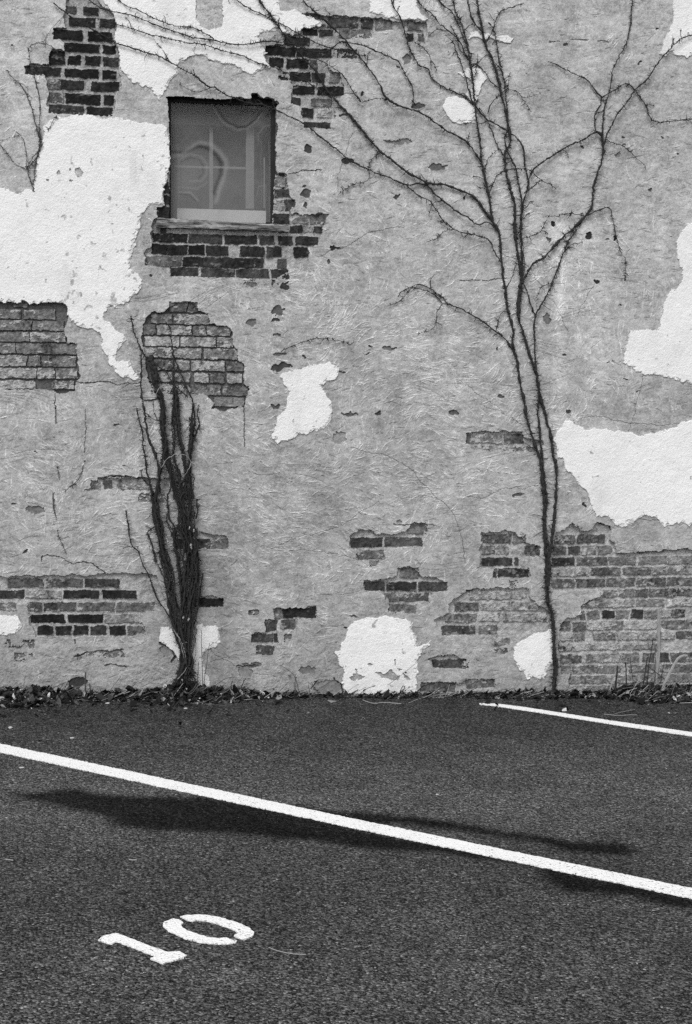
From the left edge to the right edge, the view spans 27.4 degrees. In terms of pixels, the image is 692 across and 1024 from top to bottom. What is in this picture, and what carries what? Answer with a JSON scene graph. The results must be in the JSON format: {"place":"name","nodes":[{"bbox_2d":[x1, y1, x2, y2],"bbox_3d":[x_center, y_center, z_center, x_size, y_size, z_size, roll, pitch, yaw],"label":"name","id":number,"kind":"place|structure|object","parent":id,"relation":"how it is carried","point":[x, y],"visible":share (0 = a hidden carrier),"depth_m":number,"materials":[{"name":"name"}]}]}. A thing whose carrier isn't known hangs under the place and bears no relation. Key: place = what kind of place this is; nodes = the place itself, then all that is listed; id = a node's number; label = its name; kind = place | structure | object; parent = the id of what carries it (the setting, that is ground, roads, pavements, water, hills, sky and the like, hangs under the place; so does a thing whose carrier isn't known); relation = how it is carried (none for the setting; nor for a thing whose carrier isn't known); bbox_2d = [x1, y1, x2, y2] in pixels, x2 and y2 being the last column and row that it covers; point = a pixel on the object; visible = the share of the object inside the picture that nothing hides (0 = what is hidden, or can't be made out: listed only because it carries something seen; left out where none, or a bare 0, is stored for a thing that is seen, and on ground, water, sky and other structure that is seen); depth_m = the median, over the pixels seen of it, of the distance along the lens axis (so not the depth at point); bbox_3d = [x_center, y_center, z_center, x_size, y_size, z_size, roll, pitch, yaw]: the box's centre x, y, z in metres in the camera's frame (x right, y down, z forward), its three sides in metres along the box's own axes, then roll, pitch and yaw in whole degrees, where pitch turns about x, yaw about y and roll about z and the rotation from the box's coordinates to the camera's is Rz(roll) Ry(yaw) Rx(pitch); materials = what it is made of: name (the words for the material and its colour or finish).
{"place":"outdoors","nodes":[
{"label":"outdoors","id":0,"kind":"place"},
{"bbox_2d":[0,696,691,1023],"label":"asphalt ground","id":1,"kind":"structure","parent":0,"point":[375,928],"depth_m":5.12,"materials":[{"name":"black asphalt"}]},
{"bbox_2d":[98,914,253,963],"bbox_3d":[-0.510,1.307,4.372,0.427,0.016,0.298,-3,5,-43],"label":"painted number","id":2,"kind":"object","parent":1,"relation":"on","point":[174,926],"visible":1,"depth_m":4.36,"materials":[{"name":"white paint"}]},
{"bbox_2d":[270,948,305,954],"bbox_3d":[-0.176,1.321,4.262,0.116,0.005,0.016,2,4,21],"label":"straw","id":3,"kind":"object","parent":1,"relation":"on","point":[287,953],"visible":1,"depth_m":4.25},
{"bbox_2d":[281,665,318,694],"bbox_3d":[-0.264,0.975,8.187,0.221,0.186,0.019,0,4,-9],"label":"dried weed","id":4,"kind":"object","parent":1,"relation":"on","point":[297,684],"visible":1,"depth_m":8.19,"materials":[{"name":"grey plant"}]},
{"bbox_2d":[0,0,691,695],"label":"brick building","id":5,"kind":"structure","parent":1,"relation":"on","point":[370,500],"depth_m":8.15,"materials":[{"name":"grey paint"}]},
{"bbox_2d":[1,13,65,191],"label":"dead vine","id":6,"kind":"object","parent":5,"relation":"attached to","point":[39,137],"visible":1,"depth_m":7.78,"materials":[{"name":"black plant"}]},
{"bbox_2d":[52,460,84,552],"bbox_3d":[-1.552,-0.030,7.957,0.199,0.523,0.025,0,4,-9],"label":"dead vine","id":7,"kind":"object","parent":5,"relation":"attached to","point":[64,491],"visible":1,"depth_m":7.95,"materials":[{"name":"grey plant"}]},
{"bbox_2d":[123,316,203,687],"bbox_3d":[-1.025,-0.040,8.010,0.468,2.111,0.104,0,4,-9],"label":"climbing vine","id":8,"kind":"object","parent":5,"relation":"attached to","point":[186,667],"visible":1,"depth_m":8.01,"materials":[{"name":"black plant"}]},
{"bbox_2d":[156,94,288,233],"bbox_3d":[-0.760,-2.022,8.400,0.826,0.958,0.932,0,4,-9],"label":"window","id":9,"kind":"structure","parent":5,"relation":"in","point":[222,169],"depth_m":8.12,"materials":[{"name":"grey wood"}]},
{"bbox_2d":[53,0,691,691],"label":"climbing vine","id":10,"kind":"object","parent":5,"relation":"attached to","point":[523,396],"visible":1,"depth_m":8.19,"materials":[{"name":"black plant"}]},
{"bbox_2d":[0,674,691,740],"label":"leaf litter","id":11,"kind":"object","parent":1,"relation":"on","point":[42,696],"visible":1,"depth_m":8.10,"materials":[{"name":"black plant"}]},
{"bbox_2d":[73,672,90,695],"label":"dried weed","id":12,"kind":"object","parent":11,"relation":"on","point":[85,683],"visible":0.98,"depth_m":7.99,"materials":[{"name":"grey plant"}]},
{"bbox_2d":[191,626,211,684],"bbox_3d":[-0.822,0.832,8.090,0.120,0.371,0.017,0,4,-9],"label":"dried weed","id":13,"kind":"object","parent":11,"relation":"on","point":[198,662],"visible":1,"depth_m":8.09,"materials":[{"name":"grey plant"}]},
{"bbox_2d":[212,677,245,691],"bbox_3d":[-0.666,0.998,8.120,0.196,0.107,0.021,0,4,-13],"label":"dried weed","id":14,"kind":"object","parent":11,"relation":"on","point":[231,683],"visible":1,"depth_m":8.12,"materials":[{"name":"grey plant"}]},
{"bbox_2d":[388,667,410,695],"bbox_3d":[0.325,0.985,8.279,0.160,0.190,0.041,0,4,-9],"label":"dried weed","id":15,"kind":"object","parent":11,"relation":"on","point":[402,686],"visible":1,"depth_m":8.28,"materials":[{"name":"grey plant"}]},
{"bbox_2d":[614,640,664,689],"bbox_3d":[1.758,0.910,8.503,0.319,0.308,0.057,0,4,-9],"label":"dried weed","id":16,"kind":"object","parent":11,"relation":"on","point":[644,674],"visible":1,"depth_m":8.51,"materials":[{"name":"grey plant"}]},
{"bbox_2d":[654,608,659,688],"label":"dead stalk","id":17,"kind":"object","parent":11,"relation":"on","point":[658,646],"visible":0.97,"depth_m":8.55,"materials":[{"name":"grey plant"}]},
{"bbox_2d":[661,654,687,690],"bbox_3d":[1.970,0.965,8.527,0.162,0.220,0.019,0,4,-9],"label":"dead stalk","id":18,"kind":"object","parent":11,"relation":"on","point":[672,668],"visible":1,"depth_m":8.52,"materials":[{"name":"grey plant"}]},
{"bbox_2d":[0,743,691,898],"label":"parking line","id":19,"kind":"object","parent":1,"relation":"on","point":[564,867],"visible":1,"depth_m":5.62,"materials":[{"name":"white paint"}]},
{"bbox_2d":[363,700,400,703],"bbox_3d":[0.194,1.086,8.081,0.232,0.009,0.066,2,4,19],"label":"straw","id":20,"kind":"object","parent":1,"relation":"on","point":[381,702],"visible":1,"depth_m":8.08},
{"bbox_2d":[479,703,691,735],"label":"parking line","id":21,"kind":"object","parent":1,"relation":"on","point":[659,729],"visible":1,"depth_m":7.78,"materials":[{"name":"white paint"}]}
]}

